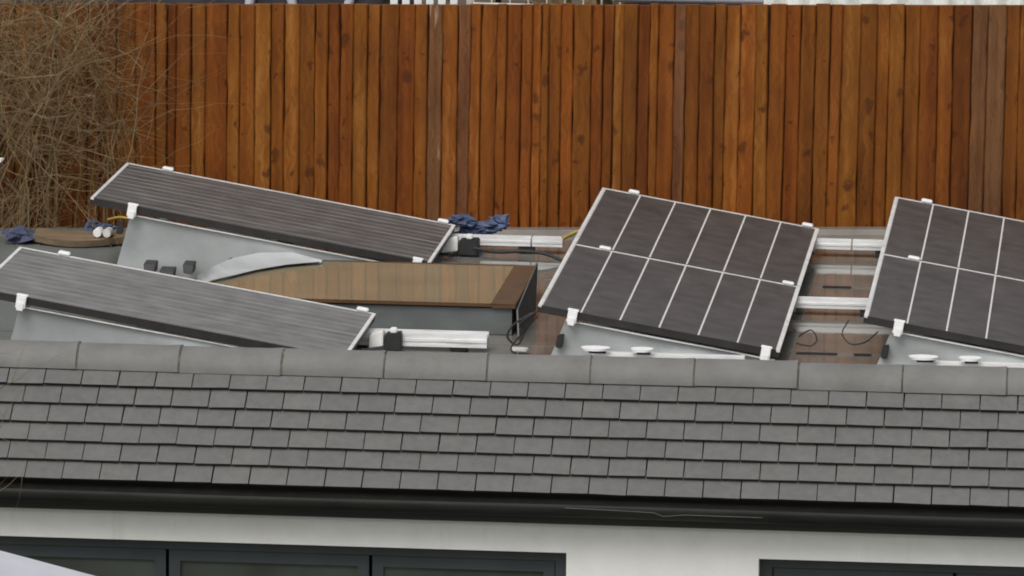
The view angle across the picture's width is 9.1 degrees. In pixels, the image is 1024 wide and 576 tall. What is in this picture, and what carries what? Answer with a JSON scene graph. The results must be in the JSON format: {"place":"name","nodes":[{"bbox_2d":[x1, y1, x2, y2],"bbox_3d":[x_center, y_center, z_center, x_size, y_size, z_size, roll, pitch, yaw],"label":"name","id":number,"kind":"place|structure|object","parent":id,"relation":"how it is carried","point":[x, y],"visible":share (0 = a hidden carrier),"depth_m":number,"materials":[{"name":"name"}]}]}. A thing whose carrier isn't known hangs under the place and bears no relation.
{"place":"outdoors","nodes":[
{"label":"outdoors","id":0,"kind":"place"},
{"bbox_2d":[0,0,613,3],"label":"terrain","id":1,"kind":"structure","parent":0,"point":[503,1],"depth_m":48.27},
{"bbox_2d":[0,0,244,248],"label":"bare shrub","id":2,"kind":"object","parent":1,"relation":"on","point":[29,125],"visible":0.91,"depth_m":33.08,"materials":[{"name":"brown plant"}]},
{"bbox_2d":[10,0,413,3],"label":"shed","id":3,"kind":"structure","parent":1,"relation":"on","point":[264,1],"depth_m":35.79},
{"bbox_2d":[390,0,457,3],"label":"slatted screen","id":4,"kind":"object","parent":1,"relation":"on","point":[420,1],"depth_m":35.07,"materials":[{"name":"white plastic"}]},
{"bbox_2d":[0,3,1023,227],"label":"timber fence","id":5,"kind":"object","parent":1,"relation":"on","point":[563,114],"visible":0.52,"depth_m":33.52,"materials":[{"name":"brown wood"}]},
{"bbox_2d":[399,0,624,3],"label":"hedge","id":6,"kind":"object","parent":1,"relation":"on","point":[569,1],"visible":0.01,"depth_m":36.04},
{"bbox_2d":[466,0,620,3],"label":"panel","id":7,"kind":"object","parent":1,"relation":"on","point":[474,2],"visible":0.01,"depth_m":34.82,"materials":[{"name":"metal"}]},
{"bbox_2d":[764,0,1023,4],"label":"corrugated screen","id":8,"kind":"object","parent":1,"relation":"on","point":[918,2],"depth_m":34.41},
{"bbox_2d":[614,0,763,4],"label":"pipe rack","id":9,"kind":"object","parent":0,"point":[715,2],"visible":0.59,"depth_m":34.35,"materials":[{"name":"grey metal"}]},
{"label":"lawn","id":10,"kind":"structure","parent":0,"visible":0},
{"bbox_2d":[0,335,59,515],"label":"bare tree","id":11,"kind":"object","parent":10,"relation":"on","point":[4,415],"visible":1,"depth_m":26.33,"materials":[{"name":"brown plant"}]},
{"bbox_2d":[0,551,93,575],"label":"canopy","id":12,"kind":"object","parent":10,"relation":"on","point":[13,565],"depth_m":24.75,"materials":[{"name":"white fabric"}]},
{"bbox_2d":[0,227,1023,575],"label":"garden building","id":13,"kind":"structure","parent":10,"relation":"on","point":[830,453],"depth_m":28.10,"materials":[{"name":"white"}]},
{"bbox_2d":[1,225,34,243],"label":"blue tarp","id":14,"kind":"object","parent":13,"relation":"on","point":[17,234],"visible":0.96,"depth_m":32.78,"materials":[{"name":"blue plastic"}]},
{"bbox_2d":[33,228,125,246],"bbox_3d":[-2.217,-0.255,32.779,0.470,0.054,0.250,2,10,6],"label":"board","id":15,"kind":"object","parent":13,"relation":"on","point":[64,238],"visible":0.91,"depth_m":32.73,"materials":[{"name":"brown wood"}]},
{"bbox_2d":[93,227,103,237],"bbox_3d":[-2.116,-0.285,32.749,0.048,0.050,0.081,2,10,6],"label":"pipe","id":16,"kind":"object","parent":15,"relation":"on","point":[97,231],"visible":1,"depth_m":32.71,"materials":[{"name":"white plastic"}]},
{"bbox_2d":[82,219,116,230],"bbox_3d":[-2.119,-0.320,32.955,0.185,0.079,0.082,0,10,-4],"label":"cloth","id":17,"kind":"object","parent":15,"relation":"on","point":[89,227],"visible":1,"depth_m":32.93,"materials":[{"name":"blue fabric"}]},
{"bbox_2d":[103,227,113,237],"bbox_3d":[-2.066,-0.283,32.744,0.048,0.050,0.081,2,10,6],"label":"pipe","id":18,"kind":"object","parent":15,"relation":"on","point":[107,233],"visible":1,"depth_m":32.71,"materials":[{"name":"plastic"}]},
{"bbox_2d":[107,216,128,220],"bbox_3d":[-1.999,-0.355,32.775,0.144,0.024,0.033,2,10,6],"label":"strap","id":19,"kind":"object","parent":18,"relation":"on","point":[118,217],"visible":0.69,"depth_m":32.78,"materials":[{"name":"yellow fabric"}]},
{"bbox_2d":[0,247,375,349],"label":"solar panel","id":20,"kind":"object","parent":13,"relation":"on","point":[61,282],"visible":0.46,"depth_m":29.50,"materials":[{"name":"glass"}]},
{"bbox_2d":[90,163,455,281],"bbox_3d":[-1.244,-0.236,31.727,1.703,0.403,2.234,2,10,6],"label":"solar panel","id":21,"kind":"object","parent":13,"relation":"on","point":[163,244],"visible":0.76,"depth_m":31.82,"materials":[{"name":"glass"}]},
{"bbox_2d":[116,221,124,233],"bbox_3d":[-1.938,-0.299,31.692,0.040,0.064,0.040,2,10,6],"label":"clip","id":22,"kind":"object","parent":21,"relation":"attached to","point":[120,227],"visible":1,"depth_m":31.68,"materials":[{"name":"black rubber"}]},
{"bbox_2d":[0,536,565,575],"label":"window","id":23,"kind":"structure","parent":13,"relation":"in","point":[96,557],"depth_m":28.28,"materials":[{"name":"black glass"}]},
{"bbox_2d":[108,321,488,350],"bbox_3d":[-1.165,0.224,30.045,2.115,0.079,0.106,2,10,6],"label":"mounting rail","id":24,"kind":"object","parent":13,"relation":"on","point":[453,340],"visible":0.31,"depth_m":29.92,"materials":[{"name":"metal"}]},
{"bbox_2d":[205,227,563,249],"bbox_3d":[-0.817,-0.246,32.733,2.165,0.081,0.068,2,10,6],"label":"mounting rail","id":25,"kind":"object","parent":13,"relation":"on","point":[525,242],"visible":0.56,"depth_m":32.62,"materials":[{"name":"metal"}]},
{"bbox_2d":[561,230,578,239],"bbox_3d":[0.349,-0.276,32.633,0.209,0.056,0.043,-3,10,-18],"label":"strap","id":26,"kind":"object","parent":25,"relation":"attached to","point":[570,234],"visible":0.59,"depth_m":32.61,"materials":[{"name":"yellow fabric"}]},
{"bbox_2d":[369,327,403,350],"bbox_3d":[-0.587,0.234,29.925,0.152,0.109,0.109,2,10,6],"label":"rail connector","id":27,"kind":"object","parent":13,"relation":"on","point":[391,340],"visible":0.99,"depth_m":29.88,"materials":[{"name":"black plastic"}]},
{"bbox_2d":[441,234,479,255],"bbox_3d":[-0.260,-0.225,32.556,0.190,0.109,0.109,2,10,6],"label":"rail connector","id":28,"kind":"object","parent":13,"relation":"on","point":[467,244],"visible":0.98,"depth_m":32.52,"materials":[{"name":"black plastic"}]},
{"bbox_2d":[446,214,509,245],"bbox_3d":[-0.180,-0.300,32.809,0.357,0.172,0.151,-1,10,-9],"label":"tarp","id":29,"kind":"object","parent":13,"relation":"on","point":[467,223],"visible":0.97,"depth_m":32.79,"materials":[{"name":"blue plastic"}]},
{"bbox_2d":[473,247,562,261],"bbox_3d":[0.079,-0.164,32.386,0.585,0.063,0.055,4,10,18],"label":"cable","id":30,"kind":"object","parent":13,"relation":"on","point":[517,251],"visible":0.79,"depth_m":32.38,"materials":[{"name":"black rubber"}]},
{"bbox_2d":[512,347,528,351],"bbox_3d":[0.035,0.284,29.861,0.080,0.015,0.088,2,10,6],"label":"scrap","id":31,"kind":"object","parent":13,"relation":"on","point":[520,349],"visible":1,"depth_m":29.84,"materials":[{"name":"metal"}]},
{"bbox_2d":[510,316,537,353],"bbox_3d":[0.056,0.219,29.760,0.128,0.186,0.008,2,10,6],"label":"cable","id":32,"kind":"object","parent":13,"relation":"on","point":[524,330],"visible":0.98,"depth_m":29.76,"materials":[{"name":"black rubber"}]},
{"bbox_2d":[516,263,537,335],"bbox_3d":[0.085,0.056,30.708,0.041,0.190,1.000,2,10,6],"label":"flap","id":33,"kind":"object","parent":13,"relation":"on","point":[526,305],"visible":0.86,"depth_m":30.69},
{"bbox_2d":[581,345,744,358],"bbox_3d":[0.691,0.335,29.405,0.753,0.115,0.109,2,10,6],"label":"mounting rail","id":34,"kind":"object","parent":13,"relation":"on","point":[635,352],"visible":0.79,"depth_m":29.40,"materials":[{"name":"metal"}]},
{"bbox_2d":[571,508,761,517],"bbox_3d":[0.656,0.978,27.745,0.860,0.026,0.008,2,10,6],"label":"wire","id":35,"kind":"object","parent":13,"relation":"attached to","point":[666,516],"visible":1,"depth_m":27.74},
{"bbox_2d":[537,243,799,359],"bbox_3d":[0.760,0.084,30.352,1.123,0.286,1.774,2,10,6],"label":"solar panel","id":36,"kind":"object","parent":13,"relation":"on","point":[603,285],"visible":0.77,"depth_m":30.06,"materials":[{"name":"glass"}]},
{"bbox_2d":[506,311,536,345],"bbox_3d":[0.045,0.185,29.724,0.143,0.169,0.031,2,10,6],"label":"cable","id":37,"kind":"object","parent":36,"relation":"hanging from","point":[524,318],"visible":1,"depth_m":29.71,"materials":[{"name":"black rubber"}]},
{"bbox_2d":[555,334,564,347],"bbox_3d":[0.221,0.244,29.554,0.040,0.064,0.040,2,10,6],"label":"clip","id":38,"kind":"object","parent":36,"relation":"attached to","point":[559,340],"visible":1,"depth_m":29.54,"materials":[{"name":"black rubber"}]},
{"bbox_2d":[572,187,818,291],"bbox_3d":[0.934,-0.216,32.071,1.123,0.286,1.743,2,10,6],"label":"solar panel","id":39,"kind":"object","parent":13,"relation":"on","point":[633,222],"visible":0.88,"depth_m":32.03,"materials":[{"name":"glass"}]},
{"bbox_2d":[795,329,817,346],"bbox_3d":[1.388,0.232,30.078,0.104,0.078,0.067,3,10,15],"label":"cable","id":40,"kind":"object","parent":13,"relation":"on","point":[808,345],"visible":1,"depth_m":30.06,"materials":[{"name":"black rubber"}]},
{"bbox_2d":[794,296,868,315],"bbox_3d":[1.623,0.090,30.963,2.520,0.077,0.068,2,10,6],"label":"mounting rail","id":41,"kind":"object","parent":13,"relation":"on","point":[831,302],"visible":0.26,"depth_m":30.94,"materials":[{"name":"metal"}]},
{"bbox_2d":[813,238,883,256],"bbox_3d":[1.792,-0.203,32.629,2.520,0.081,0.068,2,10,6],"label":"mounting rail","id":42,"kind":"object","parent":13,"relation":"on","point":[845,244],"visible":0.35,"depth_m":32.61,"materials":[{"name":"metal"}]},
{"bbox_2d":[760,559,1023,575],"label":"window","id":43,"kind":"structure","parent":13,"relation":"in","point":[781,567],"depth_m":27.99,"materials":[{"name":"black glass"}]},
{"bbox_2d":[863,253,1023,364],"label":"solar panel","id":44,"kind":"object","parent":13,"relation":"on","point":[913,294],"visible":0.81,"depth_m":29.81,"materials":[{"name":"glass"}]},
{"bbox_2d":[841,320,877,344],"bbox_3d":[1.623,0.213,29.727,0.204,0.112,0.040,8,12,35],"label":"cable","id":45,"kind":"object","parent":44,"relation":"hanging from","point":[858,343],"visible":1,"depth_m":29.75,"materials":[{"name":"black rubber"}]},
{"bbox_2d":[881,344,889,358],"bbox_3d":[1.710,0.292,29.360,0.040,0.064,0.040,2,10,6],"label":"clip","id":46,"kind":"object","parent":44,"relation":"attached to","point":[885,351],"visible":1,"depth_m":29.34,"materials":[{"name":"black rubber"}]},
{"bbox_2d":[880,197,1023,279],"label":"solar panel","id":47,"kind":"object","parent":13,"relation":"on","point":[925,230],"visible":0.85,"depth_m":31.84,"materials":[{"name":"glass"}]},
{"bbox_2d":[909,354,1023,367],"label":"mounting rail","id":48,"kind":"object","parent":13,"relation":"on","point":[969,360],"visible":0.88,"depth_m":29.26,"materials":[{"name":"metal"}]}
]}

